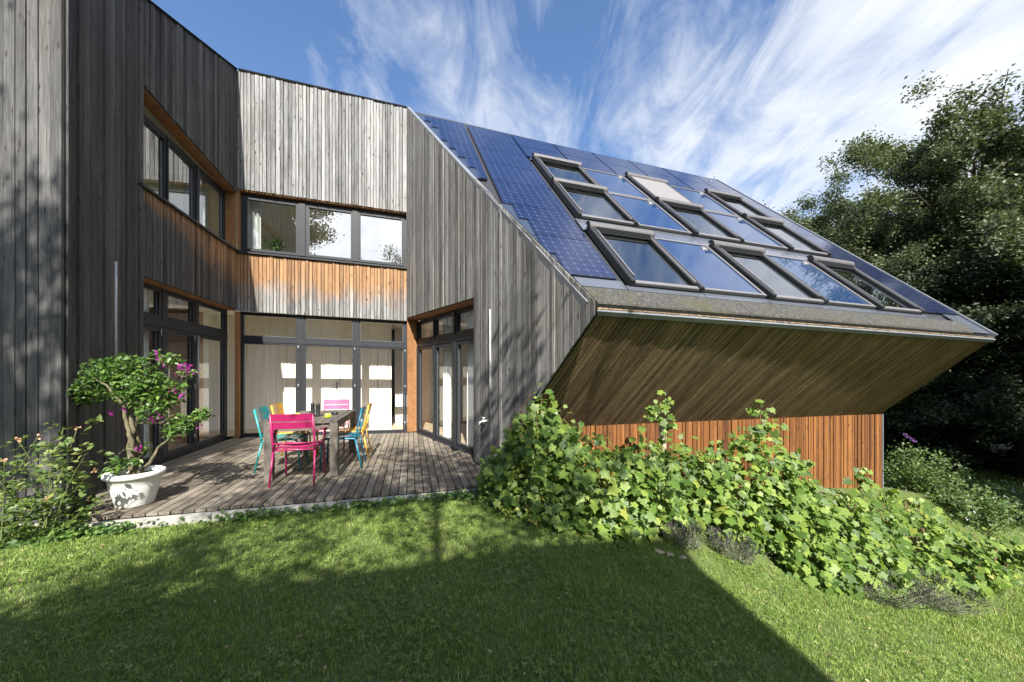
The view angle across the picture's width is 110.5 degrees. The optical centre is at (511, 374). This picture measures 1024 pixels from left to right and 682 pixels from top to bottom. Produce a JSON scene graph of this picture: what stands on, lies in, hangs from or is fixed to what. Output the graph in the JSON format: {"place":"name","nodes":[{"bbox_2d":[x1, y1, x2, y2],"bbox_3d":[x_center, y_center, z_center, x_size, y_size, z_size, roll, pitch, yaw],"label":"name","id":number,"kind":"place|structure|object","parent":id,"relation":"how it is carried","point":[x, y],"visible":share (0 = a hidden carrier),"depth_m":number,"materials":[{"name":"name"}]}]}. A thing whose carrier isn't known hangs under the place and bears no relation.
{"place":"outdoors","nodes":[
{"label":"outdoors","id":0,"kind":"place"},
{"bbox_2d":[0,415,1023,681],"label":"ground","id":1,"kind":"structure","parent":0,"point":[422,603],"depth_m":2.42,"materials":[{"name":"green plant"}]},
{"bbox_2d":[0,414,118,549],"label":"rose bush","id":2,"kind":"object","parent":1,"relation":"on","point":[35,501],"visible":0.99,"depth_m":3.06,"materials":[{"name":"green plant"}]},
{"bbox_2d":[0,488,491,550],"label":"ground cover","id":3,"kind":"object","parent":1,"relation":"on","point":[101,529],"visible":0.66,"depth_m":3.47,"materials":[{"name":"green plant"}]},
{"bbox_2d":[75,488,481,534],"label":"kerb","id":4,"kind":"structure","parent":1,"relation":"on","point":[171,520],"depth_m":3.51,"materials":[{"name":"concrete"}]},
{"bbox_2d":[88,432,480,521],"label":"wooden deck","id":5,"kind":"structure","parent":1,"relation":"on","point":[218,476],"depth_m":4.65,"materials":[{"name":"grey wood"}]},
{"bbox_2d":[101,465,166,508],"bbox_3d":[-3.815,1.137,3.600,0.456,0.340,0.456,0,0,0],"label":"plant pot","id":6,"kind":"object","parent":5,"relation":"on","point":[126,490],"visible":0.9,"depth_m":3.49,"materials":[{"name":"white ceramic"}]},
{"bbox_2d":[64,349,215,476],"bbox_3d":[-3.780,0.380,3.628,1.456,1.297,0.489,0,0,0],"label":"bougainvillea","id":7,"kind":"object","parent":6,"relation":"in","point":[131,382],"visible":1,"depth_m":3.58,"materials":[{"name":"green plant"}]},
{"bbox_2d":[253,406,308,473],"bbox_3d":[-3.241,0.888,5.014,0.578,0.868,0.454,0,0,-16],"label":"garden chair","id":8,"kind":"object","parent":5,"relation":"on","point":[262,416],"visible":0.74,"depth_m":4.89,"materials":[{"name":"teal paint"}]},
{"bbox_2d":[270,403,318,459],"bbox_3d":[-3.421,0.884,5.614,0.578,0.868,0.454,0,0,-16],"label":"garden chair","id":9,"kind":"object","parent":5,"relation":"on","point":[279,406],"visible":0.46,"depth_m":5.49,"materials":[{"name":"yellow paint"}]},
{"bbox_2d":[268,413,326,487],"bbox_3d":[-2.684,0.898,4.479,0.616,0.868,0.578,0,0,-15],"label":"garden armchair","id":10,"kind":"object","parent":5,"relation":"on","point":[286,420],"visible":1,"depth_m":4.27,"materials":[{"name":"paint"}]},
{"bbox_2d":[264,409,355,480],"bbox_3d":[-2.900,0.962,5.300,0.838,0.725,1.600,0,0,-16],"label":"dining table","id":11,"kind":"object","parent":5,"relation":"on","point":[334,423],"visible":0.75,"depth_m":4.63,"materials":[{"name":"grey wood"}]},
{"bbox_2d":[310,402,314,415],"bbox_3d":[-2.890,0.494,5.150,0.060,0.210,0.060,0,0,0],"label":"pepper mill","id":12,"kind":"object","parent":11,"relation":"on","point":[312,407],"visible":0.81,"depth_m":5.13,"materials":[{"name":"silver metal"}]},
{"bbox_2d":[316,403,319,416],"bbox_3d":[-2.800,0.499,5.130,0.060,0.200,0.060,0,0,0],"label":"pepper mill","id":13,"kind":"object","parent":11,"relation":"on","point":[317,409],"visible":1,"depth_m":5.11,"materials":[{"name":"grey metal"}]},
{"bbox_2d":[316,399,349,452],"bbox_3d":[-3.176,0.888,6.341,0.454,0.868,0.578,0,0,-16],"label":"garden chair","id":14,"kind":"object","parent":5,"relation":"on","point":[336,401],"visible":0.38,"depth_m":6.57,"materials":[{"name":"paint"}]},
{"bbox_2d":[319,405,366,470],"bbox_3d":[-2.459,0.902,5.216,0.578,0.868,0.454,0,0,-16],"label":"garden chair","id":15,"kind":"object","parent":5,"relation":"on","point":[356,434],"visible":0.77,"depth_m":5.12,"materials":[{"name":"blue paint"}]},
{"bbox_2d":[339,402,371,457],"bbox_3d":[-2.599,0.899,5.806,0.578,0.868,0.454,0,0,-16],"label":"garden chair","id":16,"kind":"object","parent":5,"relation":"on","point":[350,429],"visible":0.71,"depth_m":5.77,"materials":[{"name":"yellow paint"}]},
{"bbox_2d":[0,496,988,681],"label":"clover","id":17,"kind":"object","parent":1,"relation":"on","point":[687,641],"visible":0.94,"depth_m":2.40,"materials":[{"name":"green plant"}]},
{"bbox_2d":[0,0,997,527],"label":"timber house","id":18,"kind":"structure","parent":1,"relation":"on","point":[464,288],"depth_m":5.55,"materials":[{"name":"wood"}]},
{"bbox_2d":[144,324,161,463],"bbox_3d":[-5.187,0.269,4.977,0.096,1.970,0.730,0,0,-15],"label":"glass door","id":19,"kind":"structure","parent":18,"relation":"in","point":[157,331],"depth_m":5.27,"materials":[{"name":"metal"}]},
{"bbox_2d":[144,283,161,318],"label":"transom window","id":20,"kind":"structure","parent":18,"relation":"in","point":[157,292],"depth_m":5.27,"materials":[{"name":"grey metal"}]},
{"bbox_2d":[144,117,165,198],"bbox_3d":[-5.229,-3.109,5.061,0.070,1.045,0.785,0,0,-15],"label":"upper window","id":21,"kind":"structure","parent":18,"relation":"in","point":[162,139],"depth_m":5.39,"materials":[{"name":"grey metal"}]},
{"bbox_2d":[165,328,194,456],"bbox_3d":[-5.403,0.265,5.770,0.099,1.970,0.755,0,0,-15],"label":"glass door","id":22,"kind":"structure","parent":18,"relation":"in","point":[190,336],"depth_m":6.06,"materials":[{"name":"metal"}]},
{"bbox_2d":[165,290,194,325],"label":"transom window","id":23,"kind":"structure","parent":18,"relation":"in","point":[191,302],"depth_m":5.84,"materials":[{"name":"grey metal"}]},
{"bbox_2d":[169,141,195,219],"bbox_3d":[-5.435,-3.113,5.814,0.070,1.045,0.745,0,0,-15],"label":"upper window","id":24,"kind":"structure","parent":18,"relation":"in","point":[192,168],"depth_m":6.13,"materials":[{"name":"grey metal"}]},
{"bbox_2d":[199,169,223,238],"bbox_3d":[-5.670,-3.118,6.671,0.070,1.046,0.894,0,0,-15],"label":"upper window","id":25,"kind":"structure","parent":18,"relation":"in","point":[221,194],"depth_m":7.05,"materials":[{"name":"grey metal"}]},
{"bbox_2d":[198,334,225,445],"bbox_3d":[-5.662,0.260,6.671,0.075,1.971,0.990,0,0,-15],"label":"glass door","id":26,"kind":"structure","parent":18,"relation":"in","point":[222,341],"depth_m":7.08,"materials":[{"name":"metal"}]},
{"bbox_2d":[198,301,225,332],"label":"transom window","id":27,"kind":"structure","parent":18,"relation":"in","point":[223,312],"depth_m":6.81,"materials":[{"name":"grey metal"}]},
{"bbox_2d":[241,313,296,338],"bbox_3d":[-5.090,-1.019,7.492,1.015,0.504,0.070,0,0,-16],"label":"transom window","id":28,"kind":"structure","parent":18,"relation":"in","point":[242,314],"depth_m":7.42,"materials":[{"name":"grey metal"}]},
{"bbox_2d":[241,342,298,434],"bbox_3d":[-5.076,0.291,7.499,1.048,1.944,0.096,0,0,-15],"label":"glass door","id":29,"kind":"structure","parent":18,"relation":"in","point":[242,343],"depth_m":7.37,"materials":[{"name":"metal"}]},
{"bbox_2d":[244,196,298,255],"bbox_3d":[-5.065,-3.129,7.520,1.000,1.144,0.070,0,0,-16],"label":"upper window","id":30,"kind":"structure","parent":18,"relation":"in","point":[246,198],"depth_m":7.46,"materials":[{"name":"grey metal"}]},
{"bbox_2d":[263,235,285,251],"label":"house plant","id":31,"kind":"object","parent":18,"relation":"on","point":[274,247],"visible":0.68,"depth_m":7.70,"materials":[{"name":"green plant"}]},
{"bbox_2d":[304,317,353,340],"bbox_3d":[-4.008,-0.999,7.810,0.990,0.503,0.070,0,0,-16],"label":"transom window","id":32,"kind":"structure","parent":18,"relation":"in","point":[305,318],"depth_m":7.78,"materials":[{"name":"grey metal"}]},
{"bbox_2d":[306,204,352,260],"bbox_3d":[-4.005,-3.109,7.832,0.950,1.143,0.070,0,0,-16],"label":"upper window","id":33,"kind":"structure","parent":18,"relation":"in","point":[308,207],"depth_m":7.78,"materials":[{"name":"grey metal"}]},
{"bbox_2d":[304,344,354,433],"bbox_3d":[-3.994,0.311,7.816,1.023,1.943,0.096,0,0,-15],"label":"glass door","id":34,"kind":"structure","parent":18,"relation":"in","point":[353,348],"depth_m":7.77,"materials":[{"name":"metal"}]},
{"bbox_2d":[359,212,403,266],"bbox_3d":[-2.987,-3.089,8.131,0.990,1.143,0.070,0,0,-16],"label":"upper window","id":35,"kind":"structure","parent":18,"relation":"in","point":[401,219],"depth_m":8.12,"materials":[{"name":"grey metal"}]},
{"bbox_2d":[359,346,403,431],"bbox_3d":[-2.966,0.331,8.119,0.975,1.943,0.075,0,0,-16],"label":"glass door","id":36,"kind":"structure","parent":18,"relation":"in","point":[360,347],"depth_m":8.05,"materials":[{"name":"metal"}]},
{"bbox_2d":[359,320,403,342],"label":"transom window","id":37,"kind":"structure","parent":18,"relation":"in","point":[360,321],"depth_m":8.07,"materials":[{"name":"grey metal"}]},
{"bbox_2d":[418,345,432,436],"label":"glass door","id":38,"kind":"structure","parent":18,"relation":"in","point":[420,349],"depth_m":8.24,"materials":[{"name":"metal"}]},
{"bbox_2d":[418,318,432,340],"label":"transom window","id":39,"kind":"structure","parent":18,"relation":"in","point":[421,323],"depth_m":8.09,"materials":[{"name":"grey metal"}]},
{"bbox_2d":[435,342,452,444],"bbox_3d":[-1.332,0.347,7.111,0.075,1.966,0.910,0,0,-35],"label":"glass door","id":40,"kind":"structure","parent":18,"relation":"in","point":[437,346],"depth_m":7.42,"materials":[{"name":"metal"}]},
{"bbox_2d":[435,312,452,337],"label":"transom window","id":41,"kind":"structure","parent":18,"relation":"in","point":[447,315],"depth_m":7.22,"materials":[{"name":"grey metal"}]},
{"bbox_2d":[456,339,473,452],"bbox_3d":[-0.691,0.359,6.193,0.075,1.969,1.150,0,0,-35],"label":"glass door","id":42,"kind":"structure","parent":18,"relation":"in","point":[458,343],"depth_m":6.60,"materials":[{"name":"metal"}]},
{"bbox_2d":[456,305,473,333],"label":"transom window","id":43,"kind":"structure","parent":18,"relation":"in","point":[458,312],"depth_m":6.48,"materials":[{"name":"grey metal"}]},
{"bbox_2d":[0,503,1023,681],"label":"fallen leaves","id":44,"kind":"object","parent":1,"relation":"on","point":[271,632],"visible":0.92,"depth_m":2.42,"materials":[{"name":"green plant"}]},
{"bbox_2d":[475,383,570,533],"bbox_3d":[0.110,0.833,3.987,1.414,1.479,0.938,0,0,38],"label":"grape vine","id":45,"kind":"object","parent":1,"relation":"on","point":[506,485],"visible":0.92,"depth_m":3.73,"materials":[{"name":"green plant"}]},
{"bbox_2d":[530,403,667,549],"bbox_3d":[0.953,1.011,3.941,1.573,1.429,1.481,0,0,0],"label":"grape vine","id":46,"kind":"object","parent":1,"relation":"on","point":[611,508],"visible":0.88,"depth_m":3.57,"materials":[{"name":"green plant"}]},
{"bbox_2d":[654,549,663,553],"bbox_3d":[1.433,1.719,3.454,0.116,0.028,0.077,14,0,0],"label":"stone","id":47,"kind":"object","parent":1,"relation":"on","point":[657,551],"visible":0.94,"depth_m":3.44,"materials":[{"name":"grey stone"}]},
{"bbox_2d":[659,425,665,501],"bbox_3d":[1.958,1.259,4.620,0.060,1.264,0.060,0,0,-17],"label":"trellis post","id":48,"kind":"object","parent":1,"relation":"on","point":[661,428],"depth_m":4.60,"materials":[{"name":"wood"}]},
{"bbox_2d":[622,390,743,544],"bbox_3d":[2.047,1.068,4.248,2.057,1.763,1.112,0,0,-24],"label":"grape vine","id":49,"kind":"object","parent":1,"relation":"on","point":[675,504],"visible":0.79,"depth_m":4.02,"materials":[{"name":"green plant"}]},
{"bbox_2d":[656,517,711,551],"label":"lavender","id":50,"kind":"object","parent":1,"relation":"on","point":[690,543],"visible":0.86,"depth_m":3.69,"materials":[{"name":"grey plant"}]},
{"bbox_2d":[704,524,769,566],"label":"lavender","id":51,"kind":"object","parent":1,"relation":"on","point":[720,546],"visible":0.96,"depth_m":3.76,"materials":[{"name":"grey plant"}]},
{"bbox_2d":[704,399,817,571],"bbox_3d":[3.113,1.277,4.521,2.194,1.874,1.157,0,0,-41],"label":"grape vine","id":52,"kind":"object","parent":1,"relation":"on","point":[756,510],"visible":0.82,"depth_m":4.23,"materials":[{"name":"green plant"}]},
{"bbox_2d":[764,453,897,596],"bbox_3d":[4.127,1.716,4.708,1.218,1.379,3.064,0,0,38],"label":"grape vine","id":53,"kind":"object","parent":1,"relation":"on","point":[828,551],"visible":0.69,"depth_m":4.04,"materials":[{"name":"green plant"}]},
{"bbox_2d":[813,555,942,614],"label":"lavender","id":54,"kind":"object","parent":1,"relation":"on","point":[902,602],"visible":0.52,"depth_m":3.73,"materials":[{"name":"grey plant"}]},
{"bbox_2d":[829,467,953,604],"bbox_3d":[5.102,2.172,4.939,4.325,1.225,1.247,0,0,-35],"label":"grape vine","id":55,"kind":"object","parent":1,"relation":"on","point":[894,552],"visible":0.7,"depth_m":4.66,"materials":[{"name":"green plant"}]},
{"bbox_2d":[763,63,1023,449],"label":"broadleaf tree","id":56,"kind":"object","parent":1,"relation":"on","point":[939,158],"visible":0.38,"depth_m":14.67,"materials":[{"name":"green plant"}]},
{"bbox_2d":[792,155,1021,295],"bbox_3d":[22.924,-3.583,22.476,21.122,15.314,19.464,0,0,25],"label":"broadleaf tree","id":57,"kind":"object","parent":1,"relation":"on","point":[835,205],"visible":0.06,"depth_m":17.33,"materials":[{"name":"green plant"}]},
{"bbox_2d":[809,213,1023,414],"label":"broadleaf tree","id":58,"kind":"object","parent":1,"relation":"on","point":[884,231],"visible":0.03,"depth_m":15.97,"materials":[{"name":"green plant"}]},
{"bbox_2d":[883,433,970,495],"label":"wild shrub","id":59,"kind":"object","parent":1,"relation":"on","point":[907,470],"visible":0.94,"depth_m":7.14,"materials":[{"name":"green plant"}]},
{"bbox_2d":[869,554,994,616],"bbox_3d":[4.812,2.507,4.161,1.105,0.477,0.953,0,0,-22],"label":"lavender","id":60,"kind":"object","parent":1,"relation":"on","point":[951,605],"visible":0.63,"depth_m":4.03,"materials":[{"name":"grey plant"}]},
{"bbox_2d":[855,167,1022,248],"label":"broadleaf tree","id":61,"kind":"object","parent":1,"relation":"on","point":[933,219],"depth_m":19.14,"materials":[{"name":"green plant"}]},
{"bbox_2d":[863,244,1023,470],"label":"dark tree","id":62,"kind":"object","parent":1,"relation":"on","point":[963,440],"visible":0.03,"depth_m":15.81,"materials":[{"name":"green plant"}]},
{"bbox_2d":[899,455,991,503],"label":"wild shrub","id":63,"kind":"object","parent":1,"relation":"on","point":[964,472],"visible":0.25,"depth_m":7.42,"materials":[{"name":"green plant"}]},
{"bbox_2d":[881,292,1023,460],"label":"understorey tree","id":64,"kind":"object","parent":1,"relation":"on","point":[904,403],"visible":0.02,"depth_m":13.41,"materials":[{"name":"green plant"}]},
{"bbox_2d":[883,259,1023,473],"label":"dark tree","id":65,"kind":"object","parent":1,"relation":"on","point":[930,419],"visible":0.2,"depth_m":12.23,"materials":[{"name":"green plant"}]},
{"bbox_2d":[885,210,1023,478],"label":"dark tree","id":66,"kind":"object","parent":1,"relation":"on","point":[1013,320],"visible":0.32,"depth_m":12.26,"materials":[{"name":"green plant"}]},
{"bbox_2d":[891,493,1023,599],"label":"grape vine","id":67,"kind":"object","parent":1,"relation":"on","point":[989,571],"visible":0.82,"depth_m":4.97,"materials":[{"name":"green plant"}]},
{"bbox_2d":[923,479,1023,535],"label":"wild shrub","id":68,"kind":"object","parent":1,"relation":"on","point":[967,509],"visible":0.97,"depth_m":6.25,"materials":[{"name":"green plant"}]},
{"bbox_2d":[932,221,1023,472],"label":"dark tree","id":69,"kind":"object","parent":1,"relation":"on","point":[1010,454],"visible":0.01,"depth_m":14.60,"materials":[{"name":"green plant"}]},
{"bbox_2d":[964,231,1017,450],"bbox_3d":[24.911,-1.986,20.667,12.766,13.217,14.517,0,0,21],"label":"dark tree","id":70,"kind":"object","parent":1,"relation":"on","point":[1009,445],"depth_m":17.94,"materials":[{"name":"green plant"}]},
{"bbox_2d":[959,475,1023,527],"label":"wild shrub","id":71,"kind":"object","parent":1,"relation":"on","point":[998,489],"visible":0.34,"depth_m":6.92,"materials":[{"name":"green plant"}]},
{"bbox_2d":[151,0,1023,228],"label":"sky","id":72,"kind":"structure","parent":0,"point":[752,94],"materials":[{"name":"blue"}]},
{"bbox_2d":[840,461,1023,635],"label":"meadow grass","id":73,"kind":"structure","parent":0,"point":[990,478],"depth_m":6.23,"materials":[{"name":"green plant"}]}
]}

